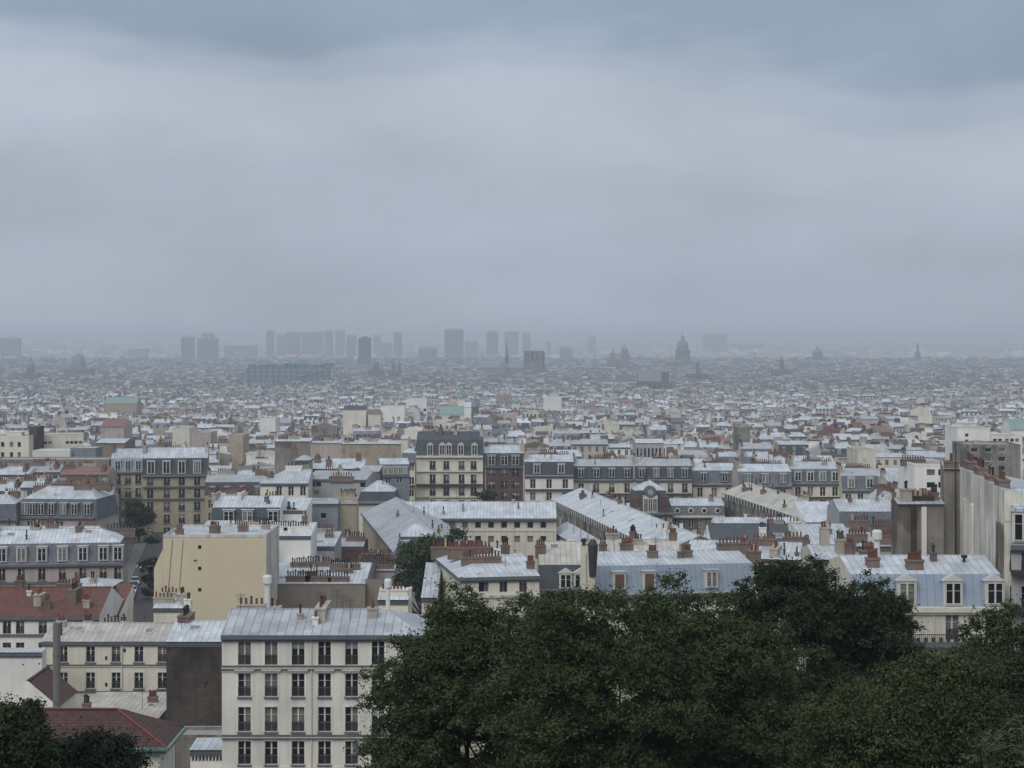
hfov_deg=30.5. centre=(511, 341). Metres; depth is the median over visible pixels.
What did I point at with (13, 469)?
house
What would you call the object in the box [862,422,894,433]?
tiled house
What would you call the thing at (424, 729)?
broadleaf tree
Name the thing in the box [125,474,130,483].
window
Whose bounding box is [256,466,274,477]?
flat roofed house
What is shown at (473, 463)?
window
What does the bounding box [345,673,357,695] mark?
window
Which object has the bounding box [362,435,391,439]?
mansard house
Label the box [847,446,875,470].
city block
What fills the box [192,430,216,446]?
city block
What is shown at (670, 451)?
mansard house
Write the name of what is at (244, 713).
window
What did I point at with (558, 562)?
mansard house
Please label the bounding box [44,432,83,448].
modern house
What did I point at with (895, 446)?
mansard house
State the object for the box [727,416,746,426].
town house
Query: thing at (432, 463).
window
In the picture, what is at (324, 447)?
apartment house
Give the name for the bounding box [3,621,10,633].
window
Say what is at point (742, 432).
city block
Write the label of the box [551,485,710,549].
courtyard wing
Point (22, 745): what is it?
broadleaf tree
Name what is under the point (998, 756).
broadleaf tree
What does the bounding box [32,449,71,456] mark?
plant block
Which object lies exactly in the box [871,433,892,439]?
mansard house
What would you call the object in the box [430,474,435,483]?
window
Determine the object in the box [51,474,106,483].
apartment house
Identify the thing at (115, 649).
window
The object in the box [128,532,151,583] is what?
pavement
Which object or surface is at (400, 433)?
tiled house
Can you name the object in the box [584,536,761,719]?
mansard house
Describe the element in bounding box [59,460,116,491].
house
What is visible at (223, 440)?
town house
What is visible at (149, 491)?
window
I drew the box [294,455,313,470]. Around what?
tower house
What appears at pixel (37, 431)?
tower house
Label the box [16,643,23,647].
window
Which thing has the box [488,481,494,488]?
window
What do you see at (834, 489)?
window
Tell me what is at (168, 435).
mansard house
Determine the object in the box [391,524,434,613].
courtyard pavilion
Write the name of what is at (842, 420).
mansard house
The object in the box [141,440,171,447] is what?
town house
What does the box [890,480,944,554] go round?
party wall house
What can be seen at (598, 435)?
town house
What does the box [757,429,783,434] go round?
mansard house
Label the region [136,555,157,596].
street tree
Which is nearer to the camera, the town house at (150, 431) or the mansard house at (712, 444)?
the mansard house at (712, 444)
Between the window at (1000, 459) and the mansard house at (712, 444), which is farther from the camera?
the mansard house at (712, 444)
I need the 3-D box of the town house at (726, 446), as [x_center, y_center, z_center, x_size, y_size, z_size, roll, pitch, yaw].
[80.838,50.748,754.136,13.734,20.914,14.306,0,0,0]
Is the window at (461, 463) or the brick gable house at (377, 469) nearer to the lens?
the brick gable house at (377, 469)
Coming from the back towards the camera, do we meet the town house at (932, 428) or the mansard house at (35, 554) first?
the town house at (932, 428)
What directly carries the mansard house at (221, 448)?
on the ground
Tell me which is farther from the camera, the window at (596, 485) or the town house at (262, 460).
the town house at (262, 460)
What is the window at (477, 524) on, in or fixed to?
in the courtyard wing at (523, 526)
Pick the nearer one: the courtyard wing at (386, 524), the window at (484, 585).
the window at (484, 585)
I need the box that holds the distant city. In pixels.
[0,341,1023,479]
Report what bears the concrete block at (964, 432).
on the ground
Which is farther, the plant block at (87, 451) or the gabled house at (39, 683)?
the plant block at (87, 451)
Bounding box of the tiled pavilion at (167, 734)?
[42,708,186,767]
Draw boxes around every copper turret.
[457,390,464,405]
[512,394,520,409]
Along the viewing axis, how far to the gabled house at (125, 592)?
242.45 m
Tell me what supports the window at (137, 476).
in the mansard house at (127, 464)
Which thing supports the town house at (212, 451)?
on the ground
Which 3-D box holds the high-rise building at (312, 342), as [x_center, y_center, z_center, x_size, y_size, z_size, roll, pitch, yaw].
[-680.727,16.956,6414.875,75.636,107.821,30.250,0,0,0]
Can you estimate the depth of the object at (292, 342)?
6299.75 m
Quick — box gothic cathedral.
[479,342,544,373]
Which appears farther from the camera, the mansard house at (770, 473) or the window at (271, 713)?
the mansard house at (770, 473)
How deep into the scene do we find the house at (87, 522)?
322.84 m
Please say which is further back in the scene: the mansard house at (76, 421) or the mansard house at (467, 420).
the mansard house at (76, 421)
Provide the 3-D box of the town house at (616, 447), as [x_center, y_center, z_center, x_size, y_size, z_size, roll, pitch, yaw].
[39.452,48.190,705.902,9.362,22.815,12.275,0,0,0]
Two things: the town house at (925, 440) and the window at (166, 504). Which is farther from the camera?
the town house at (925, 440)
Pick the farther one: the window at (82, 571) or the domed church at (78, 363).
the domed church at (78, 363)
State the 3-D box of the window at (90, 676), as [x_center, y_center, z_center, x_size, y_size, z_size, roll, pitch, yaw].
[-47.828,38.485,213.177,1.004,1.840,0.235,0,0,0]
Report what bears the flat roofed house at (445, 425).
on the ground
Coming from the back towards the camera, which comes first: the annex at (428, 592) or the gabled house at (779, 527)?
the gabled house at (779, 527)
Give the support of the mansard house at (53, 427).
on the ground
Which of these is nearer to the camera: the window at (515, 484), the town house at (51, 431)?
the window at (515, 484)
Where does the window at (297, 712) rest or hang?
in the apartment house at (289, 682)
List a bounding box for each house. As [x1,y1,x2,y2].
[0,431,45,456]
[0,457,110,465]
[0,460,35,481]
[0,474,22,497]
[0,488,22,525]
[0,520,135,585]
[0,575,123,647]
[1,517,105,528]
[2,421,29,430]
[5,666,77,707]
[6,428,28,432]
[19,479,120,528]
[20,471,60,497]
[29,425,43,449]
[30,425,55,430]
[32,458,62,479]
[41,610,174,707]
[44,429,55,432]
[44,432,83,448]
[51,411,74,427]
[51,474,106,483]
[56,424,76,432]
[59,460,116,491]
[73,417,82,426]
[75,424,90,431]
[78,431,96,440]
[84,436,89,442]
[84,438,92,445]
[90,418,107,434]
[96,431,134,456]
[107,484,118,527]
[111,443,143,537]
[113,584,133,621]
[133,425,141,439]
[133,436,161,447]
[135,422,152,428]
[141,427,152,435]
[141,430,147,439]
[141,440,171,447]
[142,441,208,531]
[146,433,164,439]
[153,416,173,435]
[154,518,279,619]
[165,423,197,441]
[165,604,225,767]
[170,422,193,426]
[174,419,197,425]
[196,421,220,429]
[202,443,219,465]
[205,468,268,522]
[205,516,273,524]
[208,486,250,496]
[209,446,230,465]
[209,451,218,465]
[209,460,231,474]
[210,422,238,432]
[210,427,230,436]
[210,442,231,459]
[211,486,287,521]
[218,438,228,442]
[221,575,426,767]
[223,415,245,432]
[237,464,259,474]
[241,461,274,469]
[245,443,274,464]
[247,457,274,464]
[249,435,273,451]
[250,432,259,438]
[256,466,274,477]
[259,461,313,497]
[264,441,274,450]
[269,511,316,561]
[275,431,312,473]
[276,415,294,433]
[277,554,375,607]
[280,424,290,431]
[283,498,311,521]
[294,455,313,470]
[301,429,310,436]
[311,418,337,437]
[311,434,343,457]
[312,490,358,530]
[313,420,340,437]
[313,451,367,472]
[313,463,379,498]
[317,524,341,561]
[341,434,400,464]
[341,435,352,438]
[342,528,367,561]
[352,424,379,438]
[355,434,390,439]
[360,465,382,480]
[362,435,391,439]
[365,579,391,607]
[377,458,409,500]
[382,431,394,437]
[383,416,394,427]
[395,428,403,439]
[401,435,409,456]
[401,448,415,500]
[404,422,424,438]
[414,425,434,450]
[416,424,483,500]
[430,537,539,761]
[433,422,454,430]
[434,416,449,421]
[447,415,463,421]
[453,424,467,429]
[454,418,470,425]
[471,411,493,424]
[472,422,491,437]
[479,419,497,426]
[484,434,505,444]
[484,438,523,500]
[492,426,510,437]
[494,417,511,428]
[505,428,524,438]
[505,436,532,444]
[514,539,580,656]
[517,435,554,446]
[523,445,549,499]
[524,437,546,447]
[524,446,573,500]
[525,431,545,437]
[528,416,543,432]
[532,422,555,433]
[544,431,551,437]
[546,446,581,458]
[549,435,570,449]
[552,425,581,438]
[566,419,582,426]
[567,435,608,458]
[573,451,633,504]
[579,424,604,438]
[584,416,596,421]
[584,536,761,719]
[585,523,678,550]
[589,430,614,440]
[593,414,616,427]
[598,423,618,433]
[603,451,617,458]
[608,439,629,456]
[614,436,629,438]
[616,418,635,428]
[618,452,631,458]
[622,424,638,437]
[626,439,632,454]
[631,416,648,426]
[631,453,691,497]
[632,434,655,438]
[641,418,670,436]
[647,421,666,437]
[650,417,670,421]
[656,415,684,432]
[661,447,677,457]
[663,434,683,449]
[667,432,689,440]
[671,423,675,432]
[678,447,707,457]
[683,437,710,449]
[683,455,712,462]
[687,427,706,436]
[689,523,818,672]
[690,456,732,502]
[697,437,720,457]
[699,431,727,444]
[704,514,801,541]
[711,451,755,463]
[711,510,795,522]
[713,419,731,429]
[714,427,728,435]
[715,448,738,456]
[719,441,731,451]
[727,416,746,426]
[728,435,757,451]
[732,455,791,494]
[738,439,771,456]
[740,448,775,457]
[742,420,764,430]
[750,427,756,433]
[755,452,793,463]
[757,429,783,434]
[757,431,788,444]
[763,419,788,428]
[768,451,785,457]
[773,437,808,455]
[779,421,798,431]
[785,455,839,502]
[787,428,804,440]
[791,523,845,543]
[792,450,834,460]
[794,502,828,523]
[796,413,824,423]
[798,420,807,429]
[801,519,855,672]
[802,439,829,455]
[803,425,815,431]
[803,431,818,437]
[806,458,846,467]
[807,439,834,460]
[815,419,838,431]
[815,436,838,442]
[818,423,846,439]
[823,417,839,421]
[827,493,890,527]
[828,530,1004,767]
[830,430,872,442]
[832,437,850,461]
[836,460,878,498]
[837,416,851,424]
[838,514,890,554]
[847,425,865,433]
[852,412,869,418]
[859,437,892,445]
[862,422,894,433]
[864,441,889,452]
[865,484,896,499]
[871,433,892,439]
[871,439,907,452]
[876,448,906,467]
[876,463,882,476]
[876,463,897,472]
[877,412,892,419]
[878,418,907,435]
[878,468,897,485]
[887,474,897,485]
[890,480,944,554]
[892,434,919,444]
[892,481,897,496]
[898,455,939,496]
[900,416,921,427]
[902,428,928,438]
[902,447,944,460]
[903,443,925,450]
[909,403,938,424]
[918,423,943,432]
[919,432,944,443]
[919,440,938,450]
[930,444,944,450]
[931,436,944,444]
[939,419,951,429]
[940,442,959,554]
[960,452,1023,650]
[992,423,1002,432]
[1009,487,1023,650]
[1022,454,1023,478]
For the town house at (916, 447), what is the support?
on the ground
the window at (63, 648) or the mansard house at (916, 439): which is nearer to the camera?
the window at (63, 648)
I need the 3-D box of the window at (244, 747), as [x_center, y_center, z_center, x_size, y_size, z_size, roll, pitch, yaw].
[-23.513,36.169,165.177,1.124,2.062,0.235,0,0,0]
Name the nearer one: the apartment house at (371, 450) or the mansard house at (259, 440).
the apartment house at (371, 450)
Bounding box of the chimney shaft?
[580,538,597,635]
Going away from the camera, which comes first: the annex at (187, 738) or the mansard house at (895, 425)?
the annex at (187, 738)
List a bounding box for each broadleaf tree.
[0,691,82,767]
[44,715,163,767]
[341,572,587,767]
[450,578,722,767]
[614,562,836,767]
[707,547,934,761]
[777,641,1023,767]
[943,642,1023,757]
[945,594,1023,674]
[945,716,1023,767]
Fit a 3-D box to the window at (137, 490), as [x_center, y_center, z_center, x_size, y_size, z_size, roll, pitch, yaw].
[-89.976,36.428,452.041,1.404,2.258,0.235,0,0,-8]
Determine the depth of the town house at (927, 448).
728.94 m
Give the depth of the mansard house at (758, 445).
703.13 m
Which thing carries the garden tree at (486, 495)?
on the ground
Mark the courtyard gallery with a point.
(567, 531)
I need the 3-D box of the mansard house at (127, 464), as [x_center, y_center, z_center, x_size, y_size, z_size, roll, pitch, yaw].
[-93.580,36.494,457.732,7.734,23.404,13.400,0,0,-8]
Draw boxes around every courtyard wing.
[361,493,466,552]
[403,491,556,570]
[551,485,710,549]
[720,478,814,517]
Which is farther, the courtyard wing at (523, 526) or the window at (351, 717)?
the courtyard wing at (523, 526)
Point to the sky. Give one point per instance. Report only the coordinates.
(563, 171)
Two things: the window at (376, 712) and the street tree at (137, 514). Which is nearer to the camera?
the window at (376, 712)
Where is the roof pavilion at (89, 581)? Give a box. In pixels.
[70,571,122,587]
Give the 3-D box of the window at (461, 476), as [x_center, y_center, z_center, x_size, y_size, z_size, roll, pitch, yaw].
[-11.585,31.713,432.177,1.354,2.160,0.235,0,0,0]
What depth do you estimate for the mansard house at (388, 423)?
1019.23 m
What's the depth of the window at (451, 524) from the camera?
350.23 m
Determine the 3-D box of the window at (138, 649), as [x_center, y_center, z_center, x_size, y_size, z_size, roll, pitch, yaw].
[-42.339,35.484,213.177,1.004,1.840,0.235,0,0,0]
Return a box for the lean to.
[81,690,165,719]
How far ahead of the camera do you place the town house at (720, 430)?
939.30 m
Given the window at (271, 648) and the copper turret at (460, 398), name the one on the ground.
the copper turret at (460, 398)
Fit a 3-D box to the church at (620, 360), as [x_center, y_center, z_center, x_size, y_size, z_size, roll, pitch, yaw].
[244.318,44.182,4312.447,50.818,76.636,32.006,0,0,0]
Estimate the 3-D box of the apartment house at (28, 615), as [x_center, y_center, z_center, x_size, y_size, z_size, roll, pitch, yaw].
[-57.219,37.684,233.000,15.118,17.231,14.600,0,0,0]
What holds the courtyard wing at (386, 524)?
on the ground
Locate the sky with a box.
[0,0,1023,343]
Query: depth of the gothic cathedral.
3771.93 m
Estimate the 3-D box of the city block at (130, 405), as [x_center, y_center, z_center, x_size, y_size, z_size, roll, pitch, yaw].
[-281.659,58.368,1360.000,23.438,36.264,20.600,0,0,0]
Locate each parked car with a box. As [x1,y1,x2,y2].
[129,581,138,589]
[130,576,139,584]
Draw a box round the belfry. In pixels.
[368,358,382,376]
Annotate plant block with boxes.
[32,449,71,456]
[70,446,102,456]
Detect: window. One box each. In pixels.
[0,569,4,580]
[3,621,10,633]
[3,643,10,647]
[16,621,23,633]
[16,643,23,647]
[18,569,24,579]
[38,568,44,579]
[39,621,46,633]
[59,568,65,579]
[61,646,66,661]
[61,672,66,681]
[79,568,85,578]
[86,646,94,661]
[86,672,94,687]
[100,567,106,577]
[112,646,119,661]
[112,672,119,687]
[114,567,120,578]
[117,475,120,483]
[117,488,120,497]
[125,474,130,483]
[125,488,130,496]
[135,474,140,483]
[135,488,140,496]
[135,646,142,661]
[135,672,142,687]
[147,478,152,485]
[147,489,152,497]
[147,502,152,510]
[158,646,165,661]
[158,672,165,687]
[164,478,169,485]
[164,489,169,497]
[164,502,169,510]
[164,515,169,522]
[179,478,184,484]
[179,489,184,497]
[179,502,184,510]
[179,514,184,522]
[194,477,199,484]
[194,489,199,497]
[194,502,199,509]
[194,514,199,522]
[208,500,212,507]
[238,642,250,664]
[238,673,250,695]
[238,707,250,730]
[238,741,250,763]
[265,642,277,664]
[265,673,277,695]
[265,707,277,730]
[265,741,277,763]
[276,486,281,494]
[288,486,293,495]
[292,642,303,664]
[292,673,303,695]
[292,707,303,730]
[292,741,303,763]
[300,486,305,495]
[318,642,330,664]
[318,673,330,695]
[318,707,330,730]
[318,741,330,763]
[321,513,325,518]
[345,642,357,664]
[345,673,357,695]
[345,707,357,730]
[345,741,357,763]
[372,642,383,664]
[372,673,383,694]
[372,707,383,730]
[410,477,413,484]
[430,461,435,468]
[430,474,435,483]
[430,487,435,495]
[443,461,448,468]
[443,474,448,483]
[443,487,448,495]
[449,522,454,527]
[459,461,464,468]
[459,474,464,483]
[459,487,464,495]
[462,522,467,527]
[471,461,476,468]
[471,474,476,483]
[471,487,476,495]
[475,522,480,527]
[479,582,488,591]
[488,469,494,476]
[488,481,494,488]
[488,522,493,527]
[488,536,493,542]
[500,582,506,591]
[501,469,507,476]
[501,481,507,488]
[501,492,507,499]
[501,522,506,527]
[512,469,518,476]
[512,481,518,488]
[512,492,518,499]
[514,522,519,527]
[514,536,519,542]
[519,581,526,591]
[527,522,532,527]
[527,536,532,542]
[530,479,535,487]
[530,492,535,500]
[540,522,545,527]
[546,479,551,487]
[546,492,551,500]
[563,479,567,487]
[594,483,598,492]
[609,483,614,492]
[624,483,629,492]
[644,499,647,510]
[648,499,651,510]
[653,499,656,510]
[668,483,672,492]
[682,483,687,492]
[689,519,693,526]
[697,488,702,496]
[697,519,701,526]
[712,488,716,496]
[795,487,800,495]
[808,487,812,495]
[820,487,825,495]
[832,487,837,495]
[927,469,934,475]
[927,482,934,487]
[946,615,958,639]
[984,448,991,451]
[984,457,991,461]
[998,457,1004,461]
[1009,550,1023,571]
[1009,585,1023,607]
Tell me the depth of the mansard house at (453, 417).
990.93 m
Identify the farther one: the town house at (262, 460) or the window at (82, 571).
the town house at (262, 460)
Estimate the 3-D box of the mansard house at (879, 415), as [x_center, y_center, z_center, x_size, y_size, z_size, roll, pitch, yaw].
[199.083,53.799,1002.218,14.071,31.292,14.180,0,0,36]
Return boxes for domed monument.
[665,333,700,366]
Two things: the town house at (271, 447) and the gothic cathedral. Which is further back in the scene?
the gothic cathedral
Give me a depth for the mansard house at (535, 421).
963.50 m
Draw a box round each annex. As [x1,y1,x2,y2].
[0,648,46,701]
[176,726,221,767]
[377,579,412,612]
[421,562,440,640]
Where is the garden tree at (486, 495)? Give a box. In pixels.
[470,488,497,500]
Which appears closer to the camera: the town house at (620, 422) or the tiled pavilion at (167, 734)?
the tiled pavilion at (167, 734)
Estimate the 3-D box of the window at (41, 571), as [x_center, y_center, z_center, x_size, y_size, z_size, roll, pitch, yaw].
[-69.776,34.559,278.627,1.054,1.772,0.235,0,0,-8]
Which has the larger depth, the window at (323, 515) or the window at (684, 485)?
the window at (684, 485)
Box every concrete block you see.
[945,425,989,459]
[952,440,1020,478]
[990,433,1021,478]
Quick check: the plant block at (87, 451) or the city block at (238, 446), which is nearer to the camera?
the plant block at (87, 451)
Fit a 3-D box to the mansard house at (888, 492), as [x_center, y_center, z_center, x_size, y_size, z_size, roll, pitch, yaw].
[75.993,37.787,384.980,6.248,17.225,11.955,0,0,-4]
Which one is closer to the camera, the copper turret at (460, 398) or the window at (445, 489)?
the window at (445, 489)
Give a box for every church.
[21,356,40,379]
[64,354,94,375]
[388,359,400,376]
[471,394,478,420]
[607,344,629,368]
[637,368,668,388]
[686,359,709,378]
[771,355,793,375]
[806,345,827,360]
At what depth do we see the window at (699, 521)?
400.27 m
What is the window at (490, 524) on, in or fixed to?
in the courtyard wing at (523, 526)
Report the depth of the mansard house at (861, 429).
848.95 m
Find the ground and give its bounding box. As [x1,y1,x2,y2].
[66,344,975,767]
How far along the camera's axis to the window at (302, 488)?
375.29 m
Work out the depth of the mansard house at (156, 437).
896.12 m
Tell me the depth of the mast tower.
5200.00 m
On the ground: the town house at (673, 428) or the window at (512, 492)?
the town house at (673, 428)
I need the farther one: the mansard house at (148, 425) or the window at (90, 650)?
the mansard house at (148, 425)
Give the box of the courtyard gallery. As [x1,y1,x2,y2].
[556,518,596,544]
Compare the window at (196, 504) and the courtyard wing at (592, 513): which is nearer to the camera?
the courtyard wing at (592, 513)
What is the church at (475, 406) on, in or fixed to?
on the ground
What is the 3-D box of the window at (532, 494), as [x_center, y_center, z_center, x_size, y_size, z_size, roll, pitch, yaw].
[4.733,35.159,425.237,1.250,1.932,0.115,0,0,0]
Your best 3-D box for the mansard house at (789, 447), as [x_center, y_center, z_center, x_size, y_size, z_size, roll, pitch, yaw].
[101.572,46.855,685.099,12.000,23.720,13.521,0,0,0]
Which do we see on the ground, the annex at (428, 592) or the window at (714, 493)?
the annex at (428, 592)
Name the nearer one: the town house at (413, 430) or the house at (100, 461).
the house at (100, 461)
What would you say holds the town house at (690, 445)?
on the ground
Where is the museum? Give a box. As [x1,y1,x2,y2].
[245,363,333,384]
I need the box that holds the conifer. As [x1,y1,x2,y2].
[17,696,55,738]
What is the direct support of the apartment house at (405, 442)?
on the ground
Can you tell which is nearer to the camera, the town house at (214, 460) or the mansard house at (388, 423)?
the town house at (214, 460)
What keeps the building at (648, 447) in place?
on the ground
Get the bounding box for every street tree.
[119,498,162,542]
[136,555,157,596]
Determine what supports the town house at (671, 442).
on the ground
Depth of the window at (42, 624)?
226.18 m
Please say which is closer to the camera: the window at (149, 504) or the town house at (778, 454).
the window at (149, 504)
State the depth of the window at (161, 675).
213.26 m
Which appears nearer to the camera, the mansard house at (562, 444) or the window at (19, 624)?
the window at (19, 624)
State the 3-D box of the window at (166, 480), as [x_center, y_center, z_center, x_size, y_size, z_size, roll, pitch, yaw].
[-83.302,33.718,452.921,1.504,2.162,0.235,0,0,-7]
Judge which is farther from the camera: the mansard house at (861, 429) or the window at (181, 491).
the mansard house at (861, 429)
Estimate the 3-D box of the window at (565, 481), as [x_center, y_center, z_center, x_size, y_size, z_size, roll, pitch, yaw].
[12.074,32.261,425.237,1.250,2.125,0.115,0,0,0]
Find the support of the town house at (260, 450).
on the ground
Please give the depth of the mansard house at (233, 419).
974.17 m
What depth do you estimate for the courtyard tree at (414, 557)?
260.58 m
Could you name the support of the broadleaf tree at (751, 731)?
on the ground
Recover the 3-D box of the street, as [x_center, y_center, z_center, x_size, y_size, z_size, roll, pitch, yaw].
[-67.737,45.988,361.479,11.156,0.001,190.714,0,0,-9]
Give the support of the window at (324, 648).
in the apartment house at (289, 682)
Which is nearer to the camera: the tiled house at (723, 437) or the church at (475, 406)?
the tiled house at (723, 437)
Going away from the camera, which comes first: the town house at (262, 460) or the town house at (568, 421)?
the town house at (262, 460)
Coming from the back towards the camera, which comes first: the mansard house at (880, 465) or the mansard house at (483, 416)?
the mansard house at (483, 416)
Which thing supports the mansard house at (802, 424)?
on the ground
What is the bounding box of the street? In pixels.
[133,532,166,621]
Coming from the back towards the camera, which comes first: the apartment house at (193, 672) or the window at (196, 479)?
the window at (196, 479)
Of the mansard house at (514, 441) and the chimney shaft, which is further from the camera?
the mansard house at (514, 441)
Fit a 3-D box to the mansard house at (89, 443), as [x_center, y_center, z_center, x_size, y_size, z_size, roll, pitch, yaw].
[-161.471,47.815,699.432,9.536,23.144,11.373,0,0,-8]
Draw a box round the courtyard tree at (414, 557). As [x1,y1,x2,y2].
[389,524,470,614]
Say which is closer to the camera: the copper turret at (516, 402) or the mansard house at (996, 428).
the mansard house at (996, 428)
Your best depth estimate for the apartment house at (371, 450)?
560.00 m
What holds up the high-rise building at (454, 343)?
on the ground
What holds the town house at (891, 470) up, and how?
on the ground
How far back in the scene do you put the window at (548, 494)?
425.26 m
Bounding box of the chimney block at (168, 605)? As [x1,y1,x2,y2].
[152,586,192,621]
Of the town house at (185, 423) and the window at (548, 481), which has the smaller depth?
the window at (548, 481)
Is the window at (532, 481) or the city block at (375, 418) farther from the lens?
the city block at (375, 418)
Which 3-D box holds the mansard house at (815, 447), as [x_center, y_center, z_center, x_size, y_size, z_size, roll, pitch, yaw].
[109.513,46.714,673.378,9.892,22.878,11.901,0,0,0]
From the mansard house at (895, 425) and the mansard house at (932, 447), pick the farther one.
the mansard house at (895, 425)
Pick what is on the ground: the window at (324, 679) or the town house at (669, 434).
the town house at (669, 434)
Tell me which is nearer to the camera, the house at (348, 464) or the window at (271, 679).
the window at (271, 679)
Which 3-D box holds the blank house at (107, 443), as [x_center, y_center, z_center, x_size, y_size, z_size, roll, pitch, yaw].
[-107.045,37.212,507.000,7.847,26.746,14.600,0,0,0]
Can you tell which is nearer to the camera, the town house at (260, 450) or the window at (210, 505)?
the window at (210, 505)
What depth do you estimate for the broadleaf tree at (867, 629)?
86.58 m
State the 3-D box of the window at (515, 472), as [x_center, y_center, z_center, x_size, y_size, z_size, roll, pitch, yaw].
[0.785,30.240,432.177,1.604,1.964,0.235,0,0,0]
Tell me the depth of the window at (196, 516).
453.90 m
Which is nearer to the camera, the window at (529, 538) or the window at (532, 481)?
the window at (529, 538)
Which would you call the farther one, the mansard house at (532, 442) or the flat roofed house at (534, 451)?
the mansard house at (532, 442)
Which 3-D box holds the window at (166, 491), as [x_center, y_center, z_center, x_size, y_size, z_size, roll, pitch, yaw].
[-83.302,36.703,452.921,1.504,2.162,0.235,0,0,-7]
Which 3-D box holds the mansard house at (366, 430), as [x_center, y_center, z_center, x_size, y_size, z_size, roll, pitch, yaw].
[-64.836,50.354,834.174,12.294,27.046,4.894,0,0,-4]
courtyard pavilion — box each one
[358,474,401,535]
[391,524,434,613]
[626,472,675,522]
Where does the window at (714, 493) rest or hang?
in the mansard house at (710, 477)
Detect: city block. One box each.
[101,419,132,438]
[104,397,141,414]
[172,426,195,446]
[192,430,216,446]
[229,433,248,474]
[260,417,279,436]
[343,406,368,434]
[368,411,382,430]
[381,405,405,424]
[406,398,427,418]
[439,406,463,418]
[464,402,470,418]
[500,413,516,428]
[543,396,561,411]
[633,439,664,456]
[733,425,749,451]
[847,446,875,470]
[856,416,878,429]
[881,416,900,421]
[1001,419,1023,435]
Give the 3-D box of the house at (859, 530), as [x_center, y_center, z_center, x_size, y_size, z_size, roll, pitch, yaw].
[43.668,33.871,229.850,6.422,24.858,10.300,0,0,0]
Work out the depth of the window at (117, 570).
280.12 m
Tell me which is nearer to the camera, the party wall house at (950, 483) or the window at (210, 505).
the party wall house at (950, 483)
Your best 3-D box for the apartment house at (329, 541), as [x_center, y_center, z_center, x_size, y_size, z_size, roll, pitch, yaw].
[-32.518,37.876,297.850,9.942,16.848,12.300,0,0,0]
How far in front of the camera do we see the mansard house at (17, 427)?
967.69 m
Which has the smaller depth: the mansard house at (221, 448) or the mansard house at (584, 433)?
the mansard house at (221, 448)
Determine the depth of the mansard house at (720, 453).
659.43 m
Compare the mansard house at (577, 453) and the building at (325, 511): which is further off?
the mansard house at (577, 453)
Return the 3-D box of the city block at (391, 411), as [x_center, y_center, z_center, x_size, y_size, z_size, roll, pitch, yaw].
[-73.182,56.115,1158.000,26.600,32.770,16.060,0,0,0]
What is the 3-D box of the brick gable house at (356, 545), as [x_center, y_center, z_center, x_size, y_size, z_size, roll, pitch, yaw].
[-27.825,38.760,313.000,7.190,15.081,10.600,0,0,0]
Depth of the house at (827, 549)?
207.57 m
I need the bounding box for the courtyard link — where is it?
[669,490,724,535]
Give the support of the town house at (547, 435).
on the ground
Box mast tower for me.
[915,343,920,358]
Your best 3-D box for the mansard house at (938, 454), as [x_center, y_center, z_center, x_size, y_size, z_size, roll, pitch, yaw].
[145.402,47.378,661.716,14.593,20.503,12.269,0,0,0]
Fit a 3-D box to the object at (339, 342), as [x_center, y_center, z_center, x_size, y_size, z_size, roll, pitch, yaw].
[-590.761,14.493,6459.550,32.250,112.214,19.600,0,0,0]
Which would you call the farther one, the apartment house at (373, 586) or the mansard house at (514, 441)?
the mansard house at (514, 441)
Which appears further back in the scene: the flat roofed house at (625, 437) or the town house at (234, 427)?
the town house at (234, 427)
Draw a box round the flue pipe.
[52,622,60,707]
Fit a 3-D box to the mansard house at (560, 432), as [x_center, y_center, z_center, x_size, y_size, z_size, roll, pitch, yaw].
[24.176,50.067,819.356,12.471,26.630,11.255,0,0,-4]
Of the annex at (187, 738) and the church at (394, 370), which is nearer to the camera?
the annex at (187, 738)
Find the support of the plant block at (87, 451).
on the ground
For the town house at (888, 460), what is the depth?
655.91 m
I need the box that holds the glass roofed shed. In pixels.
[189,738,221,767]
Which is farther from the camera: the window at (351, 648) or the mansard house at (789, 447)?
the mansard house at (789, 447)
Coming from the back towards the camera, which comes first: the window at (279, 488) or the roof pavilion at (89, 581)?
the window at (279, 488)

